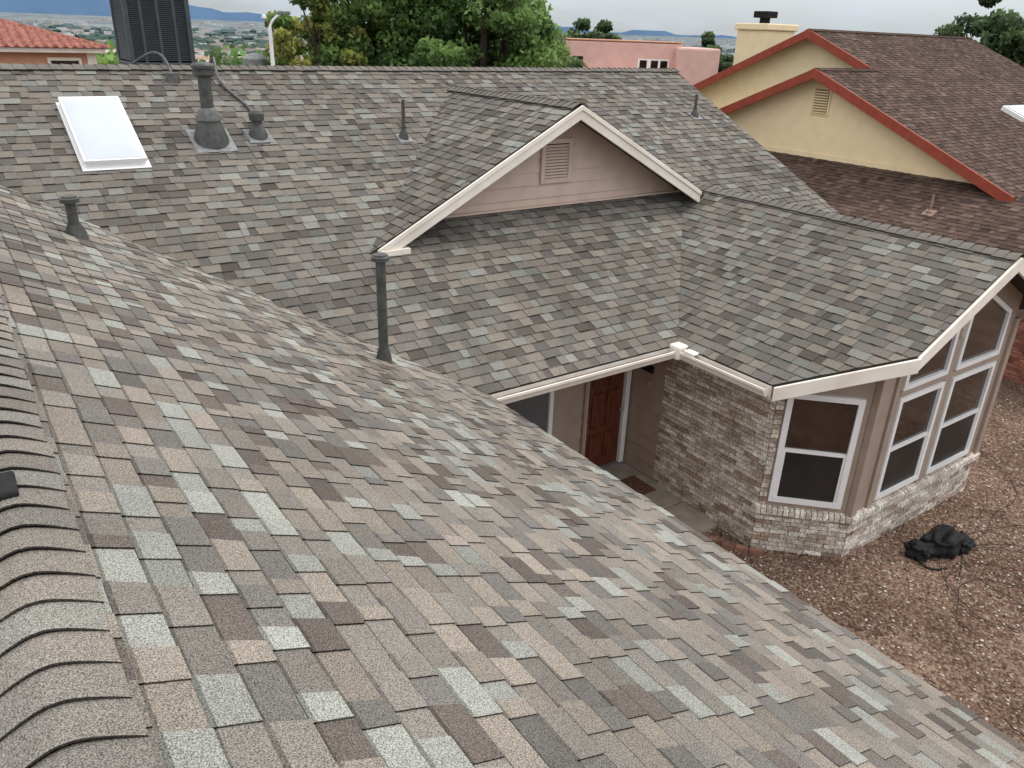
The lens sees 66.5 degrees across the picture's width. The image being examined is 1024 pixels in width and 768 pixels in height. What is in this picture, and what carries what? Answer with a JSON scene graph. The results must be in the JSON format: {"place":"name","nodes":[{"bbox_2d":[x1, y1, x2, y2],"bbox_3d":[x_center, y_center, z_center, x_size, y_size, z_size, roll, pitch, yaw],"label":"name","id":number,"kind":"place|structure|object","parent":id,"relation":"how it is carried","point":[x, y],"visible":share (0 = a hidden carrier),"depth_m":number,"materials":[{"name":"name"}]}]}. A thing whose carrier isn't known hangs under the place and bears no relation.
{"place":"outdoors","nodes":[
{"label":"outdoors","id":0,"kind":"place"},
{"bbox_2d":[0,0,736,38],"bbox_3d":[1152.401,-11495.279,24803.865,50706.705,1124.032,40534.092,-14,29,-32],"label":"mountains","id":1,"kind":"structure","parent":0,"point":[86,7],"depth_m":34159.32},
{"bbox_2d":[49,79,810,394],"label":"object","id":2,"kind":"structure","parent":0,"point":[545,322],"depth_m":9.82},
{"bbox_2d":[109,0,251,109],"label":"air conditioner","id":3,"kind":"object","parent":2,"relation":"on","point":[152,32],"visible":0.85,"depth_m":11.99,"materials":[{"name":"metal"}]},
{"bbox_2d":[243,109,274,142],"bbox_3d":[-3.546,-3.599,10.899,0.340,0.435,0.316,-14,29,-32],"label":"exhaust vent","id":4,"kind":"object","parent":2,"relation":"on","point":[257,132],"visible":0.98,"depth_m":10.85,"materials":[{"name":"metal"}]},
{"bbox_2d":[0,68,838,393],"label":"roof","id":5,"kind":"structure","parent":2,"relation":"on","point":[254,218],"depth_m":10.50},
{"bbox_2d":[55,96,151,171],"bbox_3d":[-5.228,-3.223,9.974,0.780,0.749,1.365,-14,29,-32],"label":"skylight","id":6,"kind":"object","parent":5,"relation":"on","point":[101,132],"visible":1,"depth_m":9.81,"materials":[{"name":"white plastic"}]},
{"bbox_2d":[186,62,238,152],"bbox_3d":[-4.048,-3.688,10.398,0.540,1.105,0.509,-14,29,-32],"label":"flue vent","id":7,"kind":"object","parent":5,"relation":"on","point":[209,133],"visible":1,"depth_m":10.37,"materials":[{"name":"metal"}]},
{"bbox_2d":[379,105,582,251],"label":"gable rake trim","id":8,"kind":"structure","parent":5,"relation":"on","point":[398,238],"depth_m":10.39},
{"bbox_2d":[445,190,679,217],"bbox_3d":[0.623,-2.735,11.912,5.450,0.030,0.070,-14,29,-32],"label":"gable base flashing","id":9,"kind":"object","parent":5,"relation":"on","point":[549,205],"visible":0.86,"depth_m":11.92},
{"bbox_2d":[371,94,579,253],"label":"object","id":10,"kind":"structure","parent":2,"relation":"on","point":[376,251],"depth_m":10.46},
{"bbox_2d":[369,91,579,253],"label":"entry gable roof","id":11,"kind":"structure","parent":10,"relation":"on","point":[463,160],"depth_m":11.18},
{"bbox_2d":[581,110,699,201],"bbox_3d":[2.043,-3.460,12.006,2.680,1.574,0.040,-14,29,-32],"label":"gable rake","id":12,"kind":"object","parent":11,"relation":"attached to","point":[612,137],"visible":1,"depth_m":11.88,"materials":[{"name":"beige paint"}]},
{"bbox_2d":[583,105,701,194],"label":"gable rake trim","id":13,"kind":"structure","parent":12,"relation":"attached to","point":[635,145],"depth_m":11.82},
{"bbox_2d":[446,85,587,108],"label":"roof ridge cap","id":14,"kind":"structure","parent":10,"relation":"on","point":[538,100],"depth_m":11.99,"materials":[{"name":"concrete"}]},
{"bbox_2d":[378,111,581,251],"bbox_3d":[-0.369,-2.715,10.490,3.203,1.847,0.040,-14,29,-32],"label":"gable rake","id":15,"kind":"object","parent":2,"relation":"on","point":[476,190],"visible":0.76,"depth_m":10.49,"materials":[{"name":"beige paint"}]},
{"bbox_2d":[492,348,668,394],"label":"fascia","id":16,"kind":"structure","parent":2,"relation":"attached to","point":[577,372],"depth_m":9.60,"materials":[{"name":"beige paint"}]},
{"bbox_2d":[491,349,675,403],"bbox_3d":[0.969,-0.097,9.659,2.900,0.118,0.128,-14,29,-32],"label":"gutter","id":17,"kind":"object","parent":16,"relation":"attached to","point":[574,381],"visible":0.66,"depth_m":9.56,"materials":[{"name":"beige paint"}]},
{"bbox_2d":[0,12,1023,745],"bbox_3d":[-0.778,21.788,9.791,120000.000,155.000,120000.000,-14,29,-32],"label":"ground","id":18,"kind":"structure","parent":0,"point":[916,654],"depth_m":10.22,"materials":[{"name":"gravel"}]},
{"bbox_2d":[0,52,87,64],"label":"walls","id":19,"kind":"structure","parent":18,"relation":"on","point":[22,58],"depth_m":27.87,"materials":[{"name":"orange paint"}]},
{"bbox_2d":[0,47,105,52],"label":"cornice","id":20,"kind":"structure","parent":19,"relation":"on","point":[51,50],"depth_m":27.79,"materials":[{"name":"beige paint"}]},
{"bbox_2d":[0,21,105,47],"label":"tile roof","id":21,"kind":"structure","parent":20,"relation":"on","point":[27,38],"depth_m":28.18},
{"bbox_2d":[0,19,104,47],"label":"tile ribs","id":22,"kind":"object","parent":21,"relation":"attached to","point":[32,38],"visible":1,"depth_m":28.11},
{"bbox_2d":[264,0,387,65],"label":"yellow green tree","id":23,"kind":"object","parent":18,"relation":"on","point":[329,26],"visible":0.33,"depth_m":22.03,"materials":[{"name":"green plant"}]},
{"bbox_2d":[96,32,571,65],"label":"tree belt","id":24,"kind":"object","parent":18,"relation":"on","point":[107,58],"depth_m":52.21,"materials":[{"name":"green plant"}]},
{"bbox_2d":[700,31,733,72],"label":"elm tree","id":25,"kind":"object","parent":24,"relation":"on","point":[708,41],"visible":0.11,"depth_m":53.35,"materials":[{"name":"green plant"}]},
{"bbox_2d":[934,0,1023,66],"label":"elm tree","id":26,"kind":"object","parent":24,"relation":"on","point":[1000,32],"visible":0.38,"depth_m":39.07,"materials":[{"name":"green plant"}]},
{"bbox_2d":[0,190,715,760],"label":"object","id":27,"kind":"structure","parent":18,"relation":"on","point":[204,482],"depth_m":3.29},
{"bbox_2d":[59,194,89,239],"bbox_3d":[-4.342,-1.627,7.731,0.230,0.480,0.230,-14,29,-32],"label":"vent pipe","id":28,"kind":"object","parent":27,"relation":"on","point":[75,228],"visible":0.85,"depth_m":7.69,"materials":[{"name":"metal"}]},
{"bbox_2d":[0,293,158,767],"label":"ridge caps front wing","id":29,"kind":"structure","parent":27,"relation":"on","point":[93,675],"depth_m":2.10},
{"bbox_2d":[0,471,18,500],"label":"ridge vent cap","id":30,"kind":"object","parent":29,"relation":"on","point":[8,486],"visible":1,"depth_m":2.66,"materials":[{"name":"black plastic"}]},
{"bbox_2d":[371,252,392,363],"bbox_3d":[-1.327,-0.736,7.993,0.184,1.220,0.184,-14,29,-32],"label":"vent pipe","id":31,"kind":"object","parent":27,"relation":"on","point":[380,259],"visible":0.88,"depth_m":7.92,"materials":[{"name":"metal"}]},
{"bbox_2d":[0,185,1023,767],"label":"front wing roof","id":32,"kind":"structure","parent":27,"relation":"on","point":[648,631],"depth_m":3.74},
{"bbox_2d":[7,17,733,56],"bbox_3d":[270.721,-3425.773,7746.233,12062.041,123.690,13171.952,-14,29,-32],"label":"distant buildings","id":33,"kind":"structure","parent":18,"relation":"on","point":[83,24],"depth_m":6126.84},
{"bbox_2d":[13,21,734,60],"bbox_3d":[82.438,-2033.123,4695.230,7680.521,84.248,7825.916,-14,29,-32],"label":"distant trees","id":34,"kind":"object","parent":18,"relation":"on","point":[100,35],"visible":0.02,"depth_m":4393.14,"materials":[{"name":"plant"}]},
{"bbox_2d":[295,0,456,66],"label":"ash tree","id":35,"kind":"object","parent":18,"relation":"on","point":[365,11],"visible":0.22,"depth_m":22.39,"materials":[{"name":"green plant"}]},
{"bbox_2d":[365,0,571,67],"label":"ash tree","id":36,"kind":"object","parent":18,"relation":"on","point":[517,25],"visible":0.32,"depth_m":22.59,"materials":[{"name":"green plant"}]},
{"bbox_2d":[451,18,555,66],"bbox_3d":[-0.605,-9.053,26.959,3.751,7.579,3.475,-4,25,-14],"label":"ash tree","id":37,"kind":"object","parent":18,"relation":"on","point":[494,42],"visible":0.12,"depth_m":25.36,"materials":[{"name":"green plant"}]},
{"bbox_2d":[559,17,613,49],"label":"elm tree","id":38,"kind":"object","parent":18,"relation":"on","point":[602,28],"visible":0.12,"depth_m":68.98,"materials":[{"name":"green plant"}]},
{"bbox_2d":[564,39,681,67],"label":"block","id":39,"kind":"structure","parent":18,"relation":"on","point":[608,54],"depth_m":45.26,"materials":[{"name":"pink paint"}]},
{"bbox_2d":[674,47,719,84],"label":"side block","id":40,"kind":"structure","parent":18,"relation":"on","point":[693,65],"depth_m":44.55,"materials":[{"name":"pink paint"}]},
{"bbox_2d":[653,359,776,546],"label":"brick wall","id":41,"kind":"structure","parent":18,"relation":"on","point":[691,460],"depth_m":11.02,"materials":[{"name":"brick"}]},
{"bbox_2d":[657,359,775,538],"bbox_3d":[2.795,0.793,11.064,0.001,2.470,1.905,-14,29,-32],"label":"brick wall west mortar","id":42,"kind":"object","parent":41,"relation":"attached to","point":[716,431],"visible":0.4,"depth_m":10.95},
{"bbox_2d":[701,533,762,556],"bbox_3d":[2.706,2.149,10.969,1.593,0.110,0.157,15,27,26],"label":"garden edging","id":43,"kind":"object","parent":18,"relation":"on","point":[754,551],"visible":0.41,"depth_m":10.74,"materials":[{"name":"brick"}]},
{"bbox_2d":[750,513,847,557],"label":"bricks","id":44,"kind":"object","parent":18,"relation":"on","point":[830,545],"visible":1,"depth_m":10.65,"materials":[{"name":"brick"}]},
{"bbox_2d":[755,514,845,557],"bbox_3d":[3.904,2.043,10.653,0.845,0.600,0.845,-14,29,-32],"label":"mortar","id":45,"kind":"object","parent":18,"relation":"on","point":[795,531],"visible":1,"depth_m":10.65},
{"bbox_2d":[754,504,856,524],"bbox_3d":[3.935,1.734,10.483,1.303,0.105,0.105,6,24,8],"label":"brick sill","id":46,"kind":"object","parent":45,"relation":"on","point":[806,514],"visible":1,"depth_m":10.45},
{"bbox_2d":[758,399,784,504],"bbox_3d":[3.400,0.828,10.204,0.090,1.750,0.031,6,24,8],"label":"brick return","id":47,"kind":"object","parent":46,"relation":"on","point":[771,450],"visible":0.84,"depth_m":10.22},
{"bbox_2d":[845,379,889,517],"bbox_3d":[4.545,0.739,9.957,0.120,2.210,0.090,-14,29,-32],"label":"bay corner post","id":48,"kind":"object","parent":46,"relation":"on","point":[868,441],"visible":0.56,"depth_m":9.94,"materials":[{"name":"beige"}]},
{"bbox_2d":[750,381,877,542],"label":"wall","id":49,"kind":"structure","parent":18,"relation":"on","point":[867,391],"depth_m":9.98,"materials":[{"name":"beige"}]},
{"bbox_2d":[767,398,793,501],"bbox_3d":[3.499,0.831,10.170,0.095,1.600,0.095,-14,29,-32],"label":"window frame","id":50,"kind":"object","parent":49,"relation":"attached to","point":[780,447],"visible":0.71,"depth_m":10.15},
{"bbox_2d":[774,496,835,508],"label":"window frame","id":51,"kind":"structure","parent":49,"relation":"attached to","point":[806,502],"depth_m":10.39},
{"bbox_2d":[785,399,857,453],"bbox_3d":[3.935,0.532,9.975,0.780,0.716,0.014,6,24,8],"label":"window pane","id":52,"kind":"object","parent":49,"relation":"attached to","point":[821,426],"visible":0.86,"depth_m":9.97,"materials":[{"name":"glass"}]},
{"bbox_2d":[794,393,866,404],"bbox_3d":[3.945,0.178,9.797,0.930,0.075,0.058,6,24,8],"label":"window frame","id":53,"kind":"object","parent":49,"relation":"attached to","point":[836,399],"visible":0.71,"depth_m":9.76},
{"bbox_2d":[835,401,866,508],"bbox_3d":[4.341,0.917,10.046,0.096,1.600,0.095,-14,29,-32],"label":"window frame","id":54,"kind":"object","parent":49,"relation":"attached to","point":[852,444],"visible":1,"depth_m":10.00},
{"bbox_2d":[840,462,971,557],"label":"brick wall front","id":55,"kind":"structure","parent":18,"relation":"on","point":[862,532],"depth_m":11.35,"materials":[{"name":"brick"}]},
{"bbox_2d":[851,452,979,521],"bbox_3d":[5.869,1.444,11.283,3.347,0.105,0.105,-14,29,-32],"label":"brick ledge front","id":56,"kind":"object","parent":55,"relation":"on","point":[897,495],"visible":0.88,"depth_m":11.16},
{"bbox_2d":[828,480,1023,734],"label":"dry twigs","id":57,"kind":"object","parent":18,"relation":"on","point":[963,603],"visible":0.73,"depth_m":9.85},
{"bbox_2d":[903,524,975,570],"bbox_3d":[5.956,2.137,10.818,1.106,0.432,0.583,-14,29,-32],"label":"black tool bag","id":58,"kind":"object","parent":18,"relation":"on","point":[944,541],"visible":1,"depth_m":10.71,"materials":[{"name":"fabric"}]},
{"bbox_2d":[857,281,1022,510],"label":"bay front wall","id":59,"kind":"structure","parent":18,"relation":"on","point":[1009,294],"depth_m":10.47,"materials":[{"name":"paint"}]},
{"bbox_2d":[865,376,904,507],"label":"bay mullion trim","id":60,"kind":"structure","parent":59,"relation":"attached to","point":[887,431],"depth_m":10.16,"materials":[{"name":"beige"}]},
{"bbox_2d":[892,389,937,445],"bbox_3d":[5.358,0.438,10.437,0.940,0.680,0.014,-14,29,-32],"label":"bay window left upper glass","id":61,"kind":"object","parent":59,"relation":"attached to","point":[914,417],"visible":0.86,"depth_m":10.46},
{"bbox_2d":[909,338,951,381],"bbox_3d":[5.395,-0.589,9.975,0.940,1.071,0.014,-14,29,-32],"label":"window pane","id":62,"kind":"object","parent":59,"relation":"attached to","point":[935,362],"visible":0.36,"depth_m":10.22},
{"bbox_2d":[914,337,962,482],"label":"bay mullion trim","id":63,"kind":"structure","parent":59,"relation":"attached to","point":[942,400],"depth_m":10.80,"materials":[{"name":"beige"}]},
{"bbox_2d":[900,355,996,396],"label":"bay rail trim","id":64,"kind":"structure","parent":59,"relation":"attached to","point":[935,381],"depth_m":10.53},
{"bbox_2d":[943,368,988,422],"bbox_3d":[6.463,0.153,11.158,1.060,0.680,0.014,-14,29,-32],"label":"window pane","id":65,"kind":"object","parent":59,"relation":"attached to","point":[966,395],"visible":0.86,"depth_m":11.18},
{"bbox_2d":[966,361,996,453],"bbox_3d":[6.925,0.359,11.589,0.070,1.520,0.060,-14,29,-32],"label":"bay window right frame","id":66,"kind":"object","parent":59,"relation":"attached to","point":[985,387],"visible":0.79,"depth_m":11.51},
{"bbox_2d":[961,299,1005,361],"bbox_3d":[6.500,-0.878,10.694,1.060,1.082,0.014,-14,29,-32],"label":"bay transom right glass","id":67,"kind":"object","parent":59,"relation":"attached to","point":[986,326],"visible":0.86,"depth_m":10.76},
{"bbox_2d":[1010,273,1023,309],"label":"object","id":68,"kind":"structure","parent":59,"relation":"on","point":[1017,280],"depth_m":10.71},
{"bbox_2d":[771,358,920,401],"bbox_3d":[3.889,-0.041,9.149,1.533,0.709,0.040,6,24,8],"label":"fascia board","id":69,"kind":"object","parent":68,"relation":"attached to","point":[860,377],"visible":1,"depth_m":9.12,"materials":[{"name":"beige paint"}]},
{"bbox_2d":[690,182,1023,260],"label":"roof ridge cap","id":70,"kind":"object","parent":68,"relation":"on","point":[977,248],"visible":0.91,"depth_m":10.97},
{"bbox_2d":[917,257,1022,369],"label":"bay rake","id":71,"kind":"object","parent":68,"relation":"attached to","point":[967,316],"visible":1,"depth_m":9.24,"materials":[{"name":"beige paint"}]},
{"bbox_2d":[939,450,1023,632],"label":"extension cord","id":72,"kind":"object","parent":18,"relation":"on","point":[984,564],"visible":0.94,"depth_m":10.46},
{"bbox_2d":[1003,319,1023,384],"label":"brick wall","id":73,"kind":"structure","parent":18,"relation":"on","point":[1013,374],"depth_m":16.43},
{"bbox_3d":[8.381,-4.856,20.076,2.820,1.223,16.500,-14,29,-32],"label":"roof","id":74,"kind":"object","parent":18,"relation":"on","visible":0},
{"bbox_2d":[726,79,959,175],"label":"gable wall front","id":75,"kind":"structure","parent":74,"relation":"attached to","point":[844,128],"depth_m":21.46,"materials":[{"name":"yellow paint"}]},
{"bbox_2d":[810,87,832,115],"bbox_3d":[8.461,-7.726,21.380,0.043,0.720,0.560,-14,29,-32],"label":"gable vent","id":76,"kind":"object","parent":75,"relation":"attached to","point":[821,101],"depth_m":21.34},
{"bbox_2d":[762,145,971,183],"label":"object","id":77,"kind":"object","parent":74,"relation":"on","point":[958,178],"visible":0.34,"depth_m":20.59,"materials":[{"name":"yellow paint"}]},
{"bbox_2d":[836,40,1020,198],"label":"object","id":78,"kind":"structure","parent":74,"relation":"on","point":[952,115],"depth_m":20.68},
{"bbox_2d":[698,39,853,108],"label":"gable wall rear","id":79,"kind":"structure","parent":78,"relation":"attached to","point":[799,58],"depth_m":25.49,"materials":[{"name":"yellow paint"}]},
{"bbox_2d":[807,29,877,71],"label":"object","id":80,"kind":"object","parent":78,"relation":"attached to","point":[835,50],"visible":0.76,"depth_m":23.04,"materials":[{"name":"wood"}]},
{"bbox_2d":[806,28,972,38],"bbox_3d":[12.915,-11.725,26.200,9.588,0.080,0.314,-14,29,-32],"label":"roof ridge cap","id":81,"kind":"object","parent":78,"relation":"on","point":[883,33],"visible":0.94,"depth_m":25.75,"materials":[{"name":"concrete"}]},
{"bbox_2d":[813,68,1014,201],"bbox_3d":[9.684,-6.191,19.253,0.060,2.654,5.730,-14,29,-32],"label":"rake front","id":82,"kind":"object","parent":78,"relation":"attached to","point":[937,153],"visible":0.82,"depth_m":19.06,"materials":[{"name":"paint"}]},
{"bbox_3d":[11.466,-11.600,28.434,9.550,2.154,4.920,-14,29,-32],"label":"roof","id":83,"kind":"object","parent":78,"relation":"attached to","visible":0},
{"bbox_2d":[693,29,807,89],"bbox_3d":[7.524,-10.515,25.909,0.060,2.354,4.900,-14,29,-32],"label":"fascia board","id":84,"kind":"object","parent":83,"relation":"attached to","point":[777,48],"visible":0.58,"depth_m":25.36,"materials":[{"name":"wood"}]},
{"bbox_2d":[733,23,798,64],"bbox_3d":[8.554,-11.004,26.814,1.660,2.450,1.360,-14,29,-32],"label":"chimney","id":85,"kind":"object","parent":83,"relation":"attached to","point":[750,43],"depth_m":26.04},
{"bbox_3d":[8.141,-8.606,23.246,2.700,1.588,3.690,-14,29,-32],"label":"front roof","id":86,"kind":"object","parent":78,"relation":"attached to","visible":0},
{"bbox_2d":[720,68,814,113],"bbox_3d":[7.002,-8.243,22.551,0.060,1.788,3.670,-14,29,-32],"label":"rake front","id":87,"kind":"object","parent":86,"relation":"attached to","point":[773,90],"visible":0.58,"depth_m":22.08,"materials":[{"name":"wood"}]},
{"bbox_2d":[449,122,674,214],"bbox_3d":[0.610,-3.349,11.642,5.602,1.480,0.022,-14,29,-32],"label":"gable siding","id":88,"kind":"object","parent":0,"point":[602,167],"visible":0.52,"depth_m":11.97,"materials":[{"name":"wood"}]},
{"bbox_2d":[188,0,1023,41],"label":"sky","id":89,"kind":"structure","parent":0,"point":[678,17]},
{"bbox_2d":[604,463,716,533],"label":"entry path","id":90,"kind":"structure","parent":0,"point":[671,503],"depth_m":11.67,"materials":[{"name":"concrete"}]},
{"bbox_2d":[552,383,584,452],"bbox_3d":[0.214,0.571,11.244,3.954,2.360,0.022,-14,29,-32],"label":"entry siding","id":91,"kind":"object","parent":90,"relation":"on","point":[567,415],"visible":0.1,"depth_m":11.67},
{"bbox_2d":[504,392,548,431],"bbox_3d":[0.155,0.330,11.056,0.890,1.110,0.014,-14,29,-32],"label":"entry window glass","id":92,"kind":"object","parent":91,"relation":"attached to","point":[534,409],"visible":0.21,"depth_m":11.19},
{"bbox_2d":[579,381,589,455],"bbox_3d":[1.098,0.455,11.841,0.060,2.100,0.070,-14,29,-32],"label":"door jamb","id":93,"kind":"object","parent":91,"relation":"attached to","point":[584,416],"depth_m":11.84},
{"bbox_2d":[584,372,624,465],"bbox_3d":[1.422,0.387,12.067,0.720,2.020,0.013,-14,29,-32],"label":"door leaf","id":94,"kind":"object","parent":91,"relation":"attached to","point":[600,460],"visible":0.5,"depth_m":12.14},
{"bbox_2d":[588,433,600,460],"bbox_3d":[1.289,0.995,12.229,0.240,0.450,0.023,-14,29,-32],"label":"door panel","id":95,"kind":"structure","parent":94,"relation":"attached to","point":[594,447],"depth_m":12.21,"materials":[{"name":"brown wood"}]},
{"bbox_2d":[590,392,604,430],"bbox_3d":[1.310,0.425,11.973,0.240,0.600,0.023,-14,29,-32],"label":"door panel","id":96,"kind":"structure","parent":94,"relation":"attached to","point":[597,411],"depth_m":11.95,"materials":[{"name":"brown wood"}]},
{"bbox_2d":[605,388,619,425],"bbox_3d":[1.555,0.362,12.133,0.240,0.600,0.023,-14,29,-32],"label":"door panel","id":97,"kind":"structure","parent":94,"relation":"attached to","point":[612,406],"depth_m":12.12,"materials":[{"name":"brown wood"}]},
{"bbox_2d":[616,370,631,461],"bbox_3d":[1.772,0.304,12.256,0.090,2.080,0.076,-14,29,-32],"label":"storm door frame","id":98,"kind":"object","parent":94,"relation":"attached to","point":[624,414],"visible":0.56,"depth_m":12.31,"materials":[{"name":"white plastic"}]},
{"label":"main soffit","id":99,"kind":"object","parent":91,"relation":"attached to","visible":0},
{"bbox_2d":[680,352,769,396],"bbox_3d":[2.654,-0.143,9.897,0.128,0.118,1.387,-14,29,-32],"label":"bay gutter","id":100,"kind":"object","parent":99,"relation":"on","point":[725,374],"visible":0.98,"depth_m":9.80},
{"bbox_2d":[620,475,655,494],"bbox_3d":[1.756,1.609,11.935,0.750,0.014,0.500,-14,29,-32],"label":"door mat","id":101,"kind":"object","parent":90,"relation":"on","point":[636,484],"depth_m":12.04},
{"bbox_2d":[623,360,666,478],"bbox_3d":[2.032,0.285,12.025,0.022,2.360,0.750,-14,29,-32],"label":"entry side siding","id":102,"kind":"object","parent":90,"relation":"on","point":[643,422],"visible":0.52,"depth_m":12.11,"materials":[{"name":"paint"}]},
{"bbox_2d":[777,452,842,502],"bbox_3d":[3.910,1.218,10.277,0.720,0.684,0.026,6,24,8],"label":"window pane","id":103,"kind":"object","parent":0,"point":[810,477],"visible":1,"depth_m":10.26,"materials":[{"name":"glass"}]},
{"bbox_2d":[678,190,1020,387],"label":"bay wing roof","id":104,"kind":"structure","parent":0,"point":[811,307],"depth_m":10.29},
{"bbox_2d":[709,398,1023,733],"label":"gravel","id":105,"kind":"structure","parent":0,"point":[951,620],"depth_m":10.20,"materials":[{"name":"gravel"}]},
{"bbox_2d":[873,399,902,500],"bbox_3d":[4.944,0.870,10.296,0.070,1.520,0.060,-14,29,-32],"label":"bay window left frame","id":106,"kind":"object","parent":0,"point":[888,448],"visible":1,"depth_m":10.26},
{"bbox_2d":[767,150,1023,253],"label":"roof","id":107,"kind":"structure","parent":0,"point":[902,199],"depth_m":18.75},
{"bbox_2d":[880,437,923,491],"bbox_3d":[5.338,1.092,10.725,0.880,0.650,0.026,-14,29,-32],"label":"window pane","id":108,"kind":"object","parent":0,"point":[902,464],"visible":0.86,"depth_m":10.72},
{"bbox_2d":[812,30,1023,197],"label":"roof","id":109,"kind":"structure","parent":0,"point":[903,83],"depth_m":22.09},
{"bbox_2d":[916,382,945,479],"bbox_3d":[5.771,0.657,10.836,0.070,1.520,0.060,-14,29,-32],"label":"bay window left frame","id":110,"kind":"object","parent":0,"point":[934,410],"visible":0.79,"depth_m":10.76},
{"bbox_2d":[924,378,954,474],"bbox_3d":[6.000,0.598,10.985,0.070,1.520,0.060,-14,29,-32],"label":"bay window right frame","id":111,"kind":"object","parent":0,"point":[940,424],"visible":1,"depth_m":10.95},
{"bbox_2d":[931,414,974,466],"bbox_3d":[6.443,0.807,11.446,1.000,0.650,0.026,-14,29,-32],"label":"bay window right lower screen","id":112,"kind":"object","parent":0,"point":[953,438],"visible":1,"depth_m":11.44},
{"bbox_3d":[-7.536,-4.211,14.094,22.500,3.142,6.372,-14,29,-32],"label":"main roof","id":113,"kind":"object","parent":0,"visible":0},
{"bbox_2d":[0,63,679,71],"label":"ridge caps","id":114,"kind":"object","parent":113,"relation":"on","point":[116,67],"visible":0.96,"depth_m":12.61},
{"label":"brick ledge","id":115,"kind":"object","parent":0,"visible":0},
{"bbox_2d":[972,316,1020,453],"bbox_3d":[7.231,0.047,11.711,0.120,2.210,0.090,-14,29,-32],"label":"bay corner post","id":116,"kind":"object","parent":115,"relation":"on","point":[997,380],"visible":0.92,"depth_m":11.64,"materials":[{"name":"beige"}]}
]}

